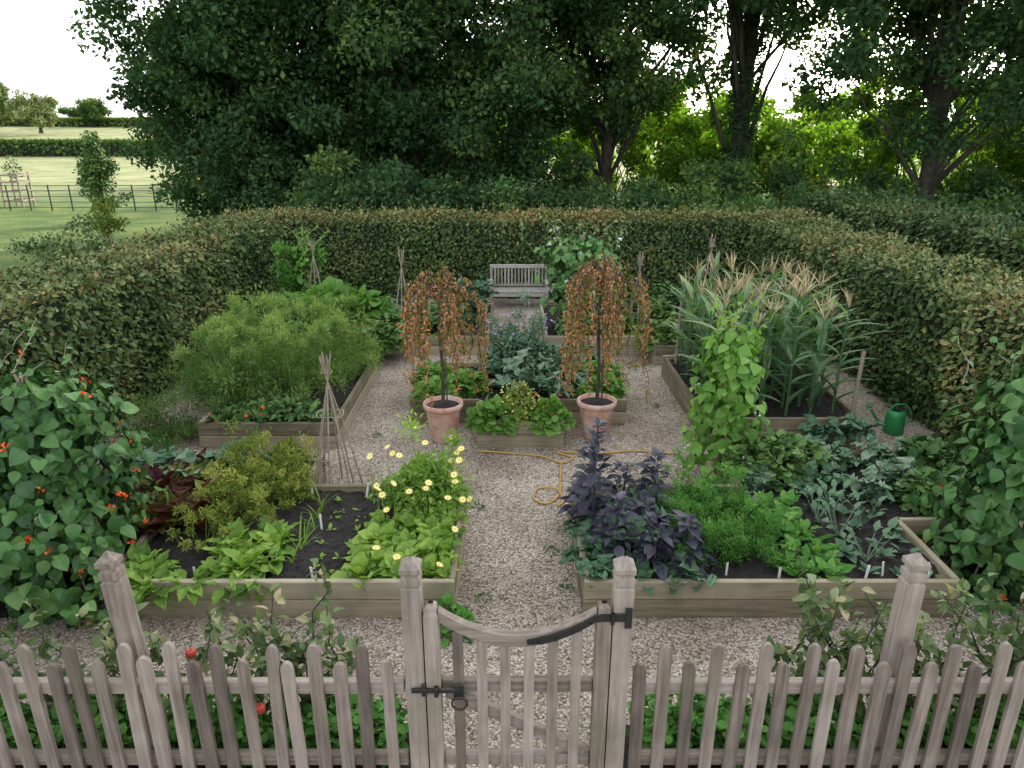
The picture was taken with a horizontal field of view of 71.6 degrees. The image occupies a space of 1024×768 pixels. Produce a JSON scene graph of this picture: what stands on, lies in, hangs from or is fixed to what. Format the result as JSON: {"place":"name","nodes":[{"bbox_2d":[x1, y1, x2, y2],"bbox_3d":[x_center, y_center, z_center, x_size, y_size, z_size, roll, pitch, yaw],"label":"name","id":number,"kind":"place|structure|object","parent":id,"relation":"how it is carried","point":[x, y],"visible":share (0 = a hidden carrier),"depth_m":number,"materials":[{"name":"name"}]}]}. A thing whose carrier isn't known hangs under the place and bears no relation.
{"place":"outdoors","nodes":[
{"label":"outdoors","id":0,"kind":"place"},
{"bbox_2d":[0,0,1004,118],"label":"sky","id":1,"kind":"structure","parent":0,"point":[38,55],"materials":[{"name":"white"}]},
{"bbox_2d":[0,297,1023,767],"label":"gravel path","id":2,"kind":"structure","parent":0,"point":[516,575],"depth_m":5.36,"materials":[{"name":"grey gravel"}]},
{"bbox_2d":[93,453,467,617],"bbox_3d":[-1.994,1.138,5.811,3.215,0.302,2.055,0,19,0],"label":"raised bed","id":3,"kind":"object","parent":2,"relation":"on","point":[376,598],"visible":0.25,"depth_m":4.97,"materials":[{"name":"beige wood"}]},
{"bbox_2d":[0,320,173,630],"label":"runner bean plant","id":4,"kind":"object","parent":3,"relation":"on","point":[46,409],"visible":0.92,"depth_m":4.70,"materials":[{"name":"green plant"}]},
{"bbox_2d":[70,436,271,523],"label":"kale plants","id":5,"kind":"object","parent":3,"relation":"on","point":[187,455],"visible":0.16,"depth_m":6.41,"materials":[{"name":"green plant"}]},
{"bbox_2d":[92,447,264,536],"bbox_3d":[-2.732,0.859,5.858,1.096,0.325,1.460,0,19,0],"label":"beetroot and chard","id":6,"kind":"object","parent":3,"relation":"on","point":[162,518],"visible":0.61,"depth_m":5.67,"materials":[{"name":"red plant"}]},
{"bbox_2d":[86,512,301,609],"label":"spinach plants","id":7,"kind":"object","parent":3,"relation":"on","point":[235,548],"visible":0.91,"depth_m":4.93,"materials":[{"name":"green plant"}]},
{"bbox_2d":[165,417,321,552],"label":"dill plants","id":8,"kind":"object","parent":3,"relation":"on","point":[288,479],"visible":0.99,"depth_m":5.84,"materials":[{"name":"green plant"}]},
{"bbox_2d":[268,478,371,572],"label":"onion seedlings","id":9,"kind":"object","parent":3,"relation":"on","point":[350,541],"visible":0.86,"depth_m":5.42,"materials":[{"name":"green plant"}]},
{"bbox_2d":[319,514,322,529],"bbox_3d":[-1.502,1.087,5.583,0.023,0.141,0.013,0,19,0],"label":"plant label","id":10,"kind":"object","parent":3,"relation":"on","point":[321,526],"visible":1,"depth_m":5.58,"materials":[{"name":"white plastic"}]},
{"bbox_2d":[312,351,363,483],"bbox_3d":[-1.623,0.355,6.367,0.538,1.365,0.417,16,25,38],"label":"cane wigwam","id":11,"kind":"object","parent":3,"relation":"in","point":[326,370],"visible":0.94,"depth_m":6.34,"materials":[{"name":"brown wood"}]},
{"bbox_2d":[330,505,468,589],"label":"lettuce plants","id":12,"kind":"object","parent":3,"relation":"on","point":[432,543],"visible":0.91,"depth_m":5.15,"materials":[{"name":"green plant"}]},
{"bbox_2d":[367,409,474,569],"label":"yellow daisy plants","id":13,"kind":"object","parent":3,"relation":"on","point":[419,483],"visible":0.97,"depth_m":5.69,"materials":[{"name":"green plant"}]},
{"bbox_2d":[197,355,377,447],"bbox_3d":[-2.574,0.148,8.624,1.456,0.302,2.433,0,19,0],"label":"raised bed","id":14,"kind":"object","parent":2,"relation":"on","point":[350,401],"visible":0.27,"depth_m":7.50,"materials":[{"name":"brown wood"}]},
{"bbox_2d":[97,280,384,454],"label":"fennel plants","id":15,"kind":"object","parent":14,"relation":"in","point":[261,362],"visible":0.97,"depth_m":7.98,"materials":[{"name":"green plant"}]},
{"bbox_2d":[201,394,340,429],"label":"plants","id":16,"kind":"object","parent":14,"relation":"on","point":[263,411],"visible":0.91,"depth_m":7.56,"materials":[{"name":"green plant"}]},
{"bbox_2d":[260,301,493,357],"bbox_3d":[-2.015,-0.878,11.538,3.374,0.302,2.857,0,19,0],"label":"raised bed","id":17,"kind":"object","parent":2,"relation":"on","point":[434,348],"visible":0.09,"depth_m":10.69,"materials":[{"name":"brown wood"}]},
{"bbox_2d":[270,232,328,297],"bbox_3d":[-3.638,-1.875,12.293,1.015,1.430,1.039,0,19,0],"label":"tall green amaranth","id":18,"kind":"object","parent":17,"relation":"on","point":[287,281],"visible":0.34,"depth_m":12.04,"materials":[{"name":"green plant"}]},
{"bbox_2d":[291,225,329,293],"bbox_3d":[-3.473,-1.914,12.227,0.784,1.556,0.719,13,23,32],"label":"runner bean plant","id":19,"kind":"object","parent":17,"relation":"on","point":[300,262],"visible":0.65,"depth_m":12.07,"materials":[{"name":"green plant"}]},
{"bbox_2d":[308,238,320,288],"bbox_3d":[-3.372,-1.823,12.075,0.394,1.320,0.409,0,19,0],"label":"cane wigwam","id":20,"kind":"object","parent":17,"relation":"on","point":[312,248],"visible":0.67,"depth_m":11.99,"materials":[{"name":"brown wood"}]},
{"bbox_2d":[275,276,398,336],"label":"squash plants","id":21,"kind":"object","parent":17,"relation":"on","point":[332,287],"visible":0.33,"depth_m":10.99,"materials":[{"name":"green plant"}]},
{"bbox_2d":[395,247,411,314],"bbox_3d":[-1.713,-1.459,11.032,0.322,1.327,0.315,-10,22,-27],"label":"cane wigwam","id":22,"kind":"object","parent":17,"relation":"on","point":[401,259],"visible":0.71,"depth_m":10.96,"materials":[{"name":"brown wood"}]},
{"bbox_2d":[387,273,683,328],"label":"kale plants","id":23,"kind":"object","parent":17,"relation":"on","point":[480,286],"visible":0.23,"depth_m":11.67,"materials":[{"name":"green plant"}]},
{"bbox_2d":[398,555,429,767],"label":"gate post","id":24,"kind":"object","parent":2,"relation":"on","point":[411,591],"visible":0.99,"depth_m":3.34,"materials":[{"name":"grey wood"}]},
{"bbox_2d":[398,261,489,443],"bbox_3d":[-0.698,-0.325,7.446,0.979,1.947,0.986,0,19,0],"label":"potted weeping tree","id":25,"kind":"object","parent":2,"relation":"on","point":[442,410],"visible":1,"depth_m":7.29,"materials":[{"name":"orange plant"}]},
{"bbox_2d":[188,281,816,379],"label":"leafy border plants","id":26,"kind":"object","parent":2,"relation":"on","point":[667,295],"visible":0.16,"depth_m":11.74,"materials":[{"name":"green plant"}]},
{"bbox_2d":[0,557,1023,767],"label":"soil border","id":27,"kind":"object","parent":2,"relation":"on","point":[971,569],"visible":0.08,"depth_m":3.84,"materials":[{"name":"brown soil"}]},
{"bbox_2d":[0,598,120,724],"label":"espalier apple tree","id":28,"kind":"object","parent":27,"relation":"on","point":[110,643],"visible":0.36,"depth_m":3.88,"materials":[{"name":"green plant"}]},
{"bbox_2d":[0,550,409,767],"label":"picket fence","id":29,"kind":"object","parent":27,"relation":"on","point":[139,685],"visible":1,"depth_m":3.43,"materials":[{"name":"grey wood"}]},
{"bbox_2d":[76,558,360,727],"bbox_3d":[-1.549,1.461,3.756,1.530,1.004,0.509,0,19,0],"label":"espalier apple tree","id":30,"kind":"object","parent":27,"relation":"on","point":[285,644],"visible":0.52,"depth_m":3.78,"materials":[{"name":"green plant"}]},
{"bbox_2d":[0,593,1023,767],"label":"strawberry plants","id":31,"kind":"object","parent":27,"relation":"on","point":[265,721],"visible":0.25,"depth_m":3.75,"materials":[{"name":"green plant"}]},
{"bbox_2d":[627,552,1023,767],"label":"picket fence","id":32,"kind":"object","parent":27,"relation":"on","point":[890,685],"visible":1,"depth_m":3.43,"materials":[{"name":"grey wood"}]},
{"bbox_2d":[745,548,976,724],"bbox_3d":[1.825,1.430,3.828,1.265,1.015,0.531,0,19,0],"label":"espalier apple tree","id":33,"kind":"object","parent":27,"relation":"on","point":[806,600],"visible":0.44,"depth_m":3.76,"materials":[{"name":"green plant"}]},
{"bbox_2d":[876,572,1023,729],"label":"espalier apple tree","id":34,"kind":"object","parent":27,"relation":"on","point":[982,623],"visible":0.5,"depth_m":3.73,"materials":[{"name":"green plant"}]},
{"bbox_2d":[410,349,626,446],"bbox_3d":[0.075,0.093,8.779,2.476,0.302,2.705,0,19,0],"label":"raised bed","id":35,"kind":"object","parent":2,"relation":"on","point":[523,437],"visible":0.15,"depth_m":8.09,"materials":[{"name":"brown wood"}]},
{"bbox_2d":[477,288,558,373],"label":"borage plants","id":36,"kind":"object","parent":35,"relation":"on","point":[510,338],"visible":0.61,"depth_m":9.29,"materials":[{"name":"green plant"}]},
{"bbox_2d":[496,379,539,427],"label":"feverfew plants","id":37,"kind":"object","parent":35,"relation":"on","point":[525,409],"visible":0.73,"depth_m":7.50,"materials":[{"name":"green plant"}]},
{"bbox_2d":[407,358,629,435],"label":"nasturtium plants","id":38,"kind":"object","parent":35,"relation":"on","point":[550,410],"visible":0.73,"depth_m":7.61,"materials":[{"name":"green plant"}]},
{"bbox_2d":[479,344,596,396],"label":"kale plants","id":39,"kind":"object","parent":35,"relation":"on","point":[520,367],"visible":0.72,"depth_m":8.44,"materials":[{"name":"green plant"}]},
{"bbox_2d":[489,264,548,300],"bbox_3d":[0.130,-1.860,13.608,1.120,0.772,0.587,0,19,0],"label":"garden bench","id":40,"kind":"object","parent":2,"relation":"on","point":[516,291],"visible":0.81,"depth_m":13.73,"materials":[{"name":"grey wood"}]},
{"bbox_2d":[478,450,676,506],"bbox_3d":[0.681,0.887,6.881,2.066,0.033,1.186,0,19,0],"label":"garden hose","id":41,"kind":"object","parent":2,"relation":"on","point":[555,488],"visible":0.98,"depth_m":7.31,"materials":[{"name":"yellow rubber"}]},
{"bbox_2d":[557,254,653,440],"bbox_3d":[0.991,-0.389,7.544,1.050,2.002,0.948,0,19,0],"label":"potted weeping tree","id":42,"kind":"object","parent":2,"relation":"on","point":[601,406],"visible":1,"depth_m":7.31,"materials":[{"name":"orange plant"}]},
{"bbox_2d":[604,555,636,767],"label":"gate post","id":43,"kind":"object","parent":2,"relation":"on","point":[623,584],"visible":0.99,"depth_m":3.36,"materials":[{"name":"grey wood"}]},
{"bbox_2d":[411,600,632,767],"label":"garden gate","id":44,"kind":"structure","parent":43,"relation":"attached to","point":[458,687],"depth_m":3.42,"materials":[{"name":"grey wood"}]},
{"bbox_2d":[539,301,748,364],"bbox_3d":[2.200,-0.879,11.539,3.407,0.302,2.856,0,19,0],"label":"raised bed","id":45,"kind":"object","parent":2,"relation":"on","point":[657,353],"visible":0.11,"depth_m":10.65,"materials":[{"name":"brown wood"}]},
{"bbox_2d":[265,293,747,353],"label":"bedding vegetables","id":46,"kind":"object","parent":45,"relation":"on","point":[659,333],"visible":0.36,"depth_m":10.46,"materials":[{"name":"green plant"}]},
{"bbox_2d":[520,216,625,335],"bbox_3d":[0.882,-1.535,10.812,1.543,1.894,1.539,0,19,0],"label":"runner bean plant","id":47,"kind":"object","parent":45,"relation":"on","point":[568,261],"visible":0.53,"depth_m":10.59,"materials":[{"name":"green plant"}]},
{"bbox_2d":[625,251,645,330],"bbox_3d":[1.935,-1.402,10.950,0.349,1.273,0.407,0,19,0],"label":"cane wigwam","id":48,"kind":"object","parent":45,"relation":"on","point":[640,259],"visible":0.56,"depth_m":10.89,"materials":[{"name":"brown wood"}]},
{"bbox_2d":[701,234,716,293],"bbox_3d":[3.324,-1.846,12.056,0.486,1.377,0.415,-15,25,-37],"label":"cane wigwam","id":49,"kind":"object","parent":45,"relation":"on","point":[711,247],"visible":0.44,"depth_m":11.96,"materials":[{"name":"brown wood"}]},
{"bbox_2d":[661,355,861,442],"bbox_3d":[2.905,0.127,8.684,1.694,0.302,2.304,0,19,0],"label":"raised bed","id":50,"kind":"object","parent":2,"relation":"on","point":[679,386],"visible":0.27,"depth_m":8.14,"materials":[{"name":"brown wood"}]},
{"bbox_2d":[674,293,683,364],"bbox_3d":[2.210,-0.665,9.414,0.062,1.101,0.043,0,19,0],"label":"wooden stake","id":51,"kind":"object","parent":50,"relation":"on","point":[678,339],"visible":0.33,"depth_m":9.42,"materials":[{"name":"brown wood"}]},
{"bbox_2d":[663,250,886,415],"bbox_3d":[2.905,-0.711,8.376,2.248,1.600,2.787,0,19,0],"label":"sweetcorn crop","id":52,"kind":"object","parent":50,"relation":"on","point":[776,350],"visible":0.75,"depth_m":7.95,"materials":[{"name":"green plant"}]},
{"bbox_2d":[850,350,865,413],"bbox_3d":[3.690,0.077,7.608,0.062,0.901,0.043,0,19,0],"label":"wooden stake","id":53,"kind":"object","parent":50,"relation":"on","point":[858,380],"visible":0.67,"depth_m":7.56,"materials":[{"name":"brown wood"}]},
{"bbox_2d":[568,450,966,617],"bbox_3d":[2.196,1.126,5.846,3.416,0.302,2.127,0,19,0],"label":"raised bed","id":54,"kind":"object","parent":2,"relation":"on","point":[756,587],"visible":0.22,"depth_m":4.88,"materials":[{"name":"beige wood"}]},
{"bbox_2d":[557,416,719,580],"bbox_3d":[0.904,0.761,5.213,1.114,0.996,1.170,0,19,0],"label":"purple amaranth","id":55,"kind":"object","parent":54,"relation":"on","point":[583,484],"visible":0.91,"depth_m":5.16,"materials":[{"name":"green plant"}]},
{"bbox_2d":[559,486,718,596],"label":"brassica plants","id":56,"kind":"object","parent":54,"relation":"on","point":[598,566],"visible":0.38,"depth_m":5.05,"materials":[{"name":"green plant"}]},
{"bbox_2d":[638,444,788,572],"bbox_3d":[1.541,0.931,5.459,1.021,0.589,1.223,0,19,0],"label":"carrot crop","id":57,"kind":"object","parent":54,"relation":"on","point":[734,532],"visible":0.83,"depth_m":5.36,"materials":[{"name":"green plant"}]},
{"bbox_2d":[676,290,793,483],"bbox_3d":[2.019,0.033,6.504,0.984,1.734,0.941,0,19,0],"label":"runner bean plant","id":58,"kind":"object","parent":54,"relation":"on","point":[729,386],"visible":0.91,"depth_m":6.36,"materials":[{"name":"green plant"}]},
{"bbox_2d":[777,567,781,578],"bbox_3d":[1.847,1.325,4.909,0.018,0.140,0.025,5,20,15],"label":"plant label","id":59,"kind":"object","parent":54,"relation":"on","point":[779,573],"visible":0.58,"depth_m":4.90,"materials":[{"name":"white plastic"}]},
{"bbox_2d":[742,488,856,578],"bbox_3d":[2.087,1.113,5.403,0.657,0.194,1.304,0,19,0],"label":"turnip crop","id":60,"kind":"object","parent":54,"relation":"on","point":[824,559],"visible":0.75,"depth_m":5.24,"materials":[{"name":"green plant"}]},
{"bbox_2d":[712,433,963,507],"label":"cauliflower plants","id":61,"kind":"object","parent":54,"relation":"on","point":[887,467],"visible":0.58,"depth_m":6.20,"materials":[{"name":"green plant"}]},
{"bbox_2d":[797,412,884,445],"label":"broccoli plants","id":62,"kind":"object","parent":54,"relation":"on","point":[852,426],"visible":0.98,"depth_m":7.24,"materials":[{"name":"green plant"}]},
{"bbox_2d":[718,427,976,518],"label":"courgette plants","id":63,"kind":"object","parent":54,"relation":"on","point":[784,446],"visible":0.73,"depth_m":6.25,"materials":[{"name":"green plant"}]},
{"bbox_2d":[801,478,932,576],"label":"young brassica plants","id":64,"kind":"object","parent":54,"relation":"on","point":[841,509],"visible":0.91,"depth_m":5.43,"materials":[{"name":"green plant"}]},
{"bbox_2d":[864,565,870,578],"bbox_3d":[2.461,1.319,4.925,0.038,0.142,0.014,-12,23,-30],"label":"plant label","id":65,"kind":"object","parent":54,"relation":"on","point":[867,571],"visible":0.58,"depth_m":4.92,"materials":[{"name":"white plastic"}]},
{"bbox_2d":[881,561,884,576],"bbox_3d":[2.594,1.304,4.968,0.028,0.141,0.012,-4,20,-12],"label":"plant label","id":66,"kind":"object","parent":54,"relation":"on","point":[882,572],"visible":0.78,"depth_m":4.97,"materials":[{"name":"white plastic"}]},
{"bbox_2d":[908,336,1023,622],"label":"runner bean plant","id":67,"kind":"object","parent":54,"relation":"on","point":[991,534],"visible":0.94,"depth_m":5.02,"materials":[{"name":"green plant"}]},
{"bbox_2d":[866,403,912,435],"bbox_3d":[4.173,0.375,7.871,0.535,0.344,0.210,0,19,0],"label":"watering can","id":68,"kind":"object","parent":2,"relation":"on","point":[894,422],"visible":0.95,"depth_m":7.82,"materials":[{"name":"green plastic"}]},
{"bbox_2d":[0,117,1023,415],"bbox_3d":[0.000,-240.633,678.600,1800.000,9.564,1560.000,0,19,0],"label":"ground","id":69,"kind":"structure","parent":0,"point":[16,223],"depth_m":36.75,"materials":[{"name":"green plant"}]},
{"bbox_2d":[0,82,19,126],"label":"tree","id":70,"kind":"object","parent":69,"relation":"on","point":[4,113],"visible":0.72,"depth_m":157.86,"materials":[{"name":"green plant"}]},
{"bbox_2d":[0,155,35,206],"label":"tree guard","id":71,"kind":"object","parent":69,"relation":"on","point":[16,200],"visible":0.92,"depth_m":32.13,"materials":[{"name":"brown wood"}]},
{"bbox_2d":[4,88,60,133],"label":"tree","id":72,"kind":"object","parent":69,"relation":"on","point":[41,113],"visible":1,"depth_m":155.43,"materials":[{"name":"green plant"}]},
{"bbox_2d":[56,105,82,116],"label":"tree","id":73,"kind":"object","parent":69,"relation":"on","point":[72,112],"visible":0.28,"depth_m":198.55,"materials":[{"name":"green plant"}]},
{"bbox_2d":[74,96,114,125],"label":"tree","id":74,"kind":"object","parent":69,"relation":"on","point":[93,110],"visible":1,"depth_m":189.75,"materials":[{"name":"green plant"}]},
{"bbox_2d":[4,213,187,269],"bbox_3d":[-9.142,-3.584,17.720,5.890,1.530,2.573,-13,23,-33],"label":"rose shrub","id":75,"kind":"object","parent":69,"relation":"on","point":[49,256],"visible":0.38,"depth_m":16.93,"materials":[{"name":"green plant"}]},
{"bbox_2d":[0,137,195,156],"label":"field hedgerow","id":76,"kind":"object","parent":69,"relation":"on","point":[47,147],"visible":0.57,"depth_m":93.99,"materials":[{"name":"green plant"}]},
{"bbox_2d":[0,116,195,126],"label":"field hedgerow","id":77,"kind":"object","parent":69,"relation":"on","point":[122,121],"visible":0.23,"depth_m":192.43,"materials":[{"name":"green plant"}]},
{"bbox_2d":[0,185,197,210],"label":"estate railing","id":78,"kind":"object","parent":69,"relation":"on","point":[70,196],"visible":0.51,"depth_m":30.55,"materials":[{"name":"black metal"}]},
{"bbox_2d":[72,130,132,210],"bbox_3d":[-15.389,-7.681,26.452,1.837,3.421,1.724,8,21,22],"label":"young tree","id":79,"kind":"object","parent":69,"relation":"on","point":[94,178],"visible":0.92,"depth_m":26.16,"materials":[{"name":"green plant"}]},
{"bbox_2d":[84,199,130,243],"bbox_3d":[-11.765,-4.605,20.587,1.227,1.515,1.158,0,19,0],"label":"young tree","id":80,"kind":"object","parent":69,"relation":"on","point":[105,209],"visible":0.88,"depth_m":20.48,"materials":[{"name":"green plant"}]},
{"bbox_2d":[0,205,290,473],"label":"garden hedge","id":81,"kind":"object","parent":69,"relation":"on","point":[127,315],"visible":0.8,"depth_m":8.64,"materials":[{"name":"green plant"}]},
{"bbox_2d":[66,0,388,221],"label":"oak tree","id":82,"kind":"object","parent":69,"relation":"on","point":[190,50],"visible":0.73,"depth_m":20.54,"materials":[{"name":"green plant"}]},
{"bbox_2d":[214,0,625,214],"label":"oak tree","id":83,"kind":"object","parent":69,"relation":"on","point":[418,81],"visible":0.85,"depth_m":20.82,"materials":[{"name":"green plant"}]},
{"bbox_2d":[219,199,810,298],"bbox_3d":[0.057,-2.747,14.543,12.159,1.992,1.392,0,19,0],"label":"garden hedge","id":84,"kind":"object","parent":69,"relation":"on","point":[360,248],"visible":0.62,"depth_m":14.13,"materials":[{"name":"green plant"}]},
{"bbox_2d":[194,140,1023,229],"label":"undergrowth shrubs","id":85,"kind":"object","parent":69,"relation":"on","point":[390,183],"visible":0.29,"depth_m":18.89,"materials":[{"name":"green plant"}]},
{"bbox_2d":[479,0,776,200],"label":"oak tree","id":86,"kind":"object","parent":69,"relation":"on","point":[619,50],"visible":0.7,"depth_m":23.56,"materials":[{"name":"green plant"}]},
{"bbox_2d":[334,17,1023,214],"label":"backlit shrubs","id":87,"kind":"object","parent":69,"relation":"on","point":[686,130],"visible":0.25,"depth_m":28.48,"materials":[{"name":"green plant"}]},
{"bbox_2d":[363,69,1017,189],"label":"woodland edge","id":88,"kind":"object","parent":69,"relation":"on","point":[772,101],"visible":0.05,"depth_m":42.74,"materials":[{"name":"green plant"}]},
{"bbox_2d":[369,118,1023,219],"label":"woodland shrubs","id":89,"kind":"object","parent":69,"relation":"on","point":[981,176],"visible":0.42,"depth_m":23.69,"materials":[{"name":"green plant"}]},
{"bbox_2d":[644,0,884,210],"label":"ivy clad oak tree","id":90,"kind":"object","parent":69,"relation":"on","point":[747,44],"visible":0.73,"depth_m":24.47,"materials":[{"name":"green plant"}]},
{"bbox_2d":[741,206,1023,468],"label":"garden hedge","id":91,"kind":"object","parent":69,"relation":"on","point":[923,305],"visible":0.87,"depth_m":8.46,"materials":[{"name":"green plant"}]},
{"bbox_2d":[756,0,1023,204],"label":"oak tree","id":92,"kind":"object","parent":69,"relation":"on","point":[956,44],"visible":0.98,"depth_m":21.03,"materials":[{"name":"green plant"}]},
{"bbox_2d":[802,185,1023,282],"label":"garden hedge","id":93,"kind":"object","parent":69,"relation":"on","point":[955,232],"visible":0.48,"depth_m":12.49,"materials":[{"name":"green plant"}]},
{"bbox_2d":[935,3,1023,177],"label":"oak tree","id":94,"kind":"object","parent":69,"relation":"on","point":[1009,131],"visible":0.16,"depth_m":23.89,"materials":[{"name":"green plant"}]}
]}

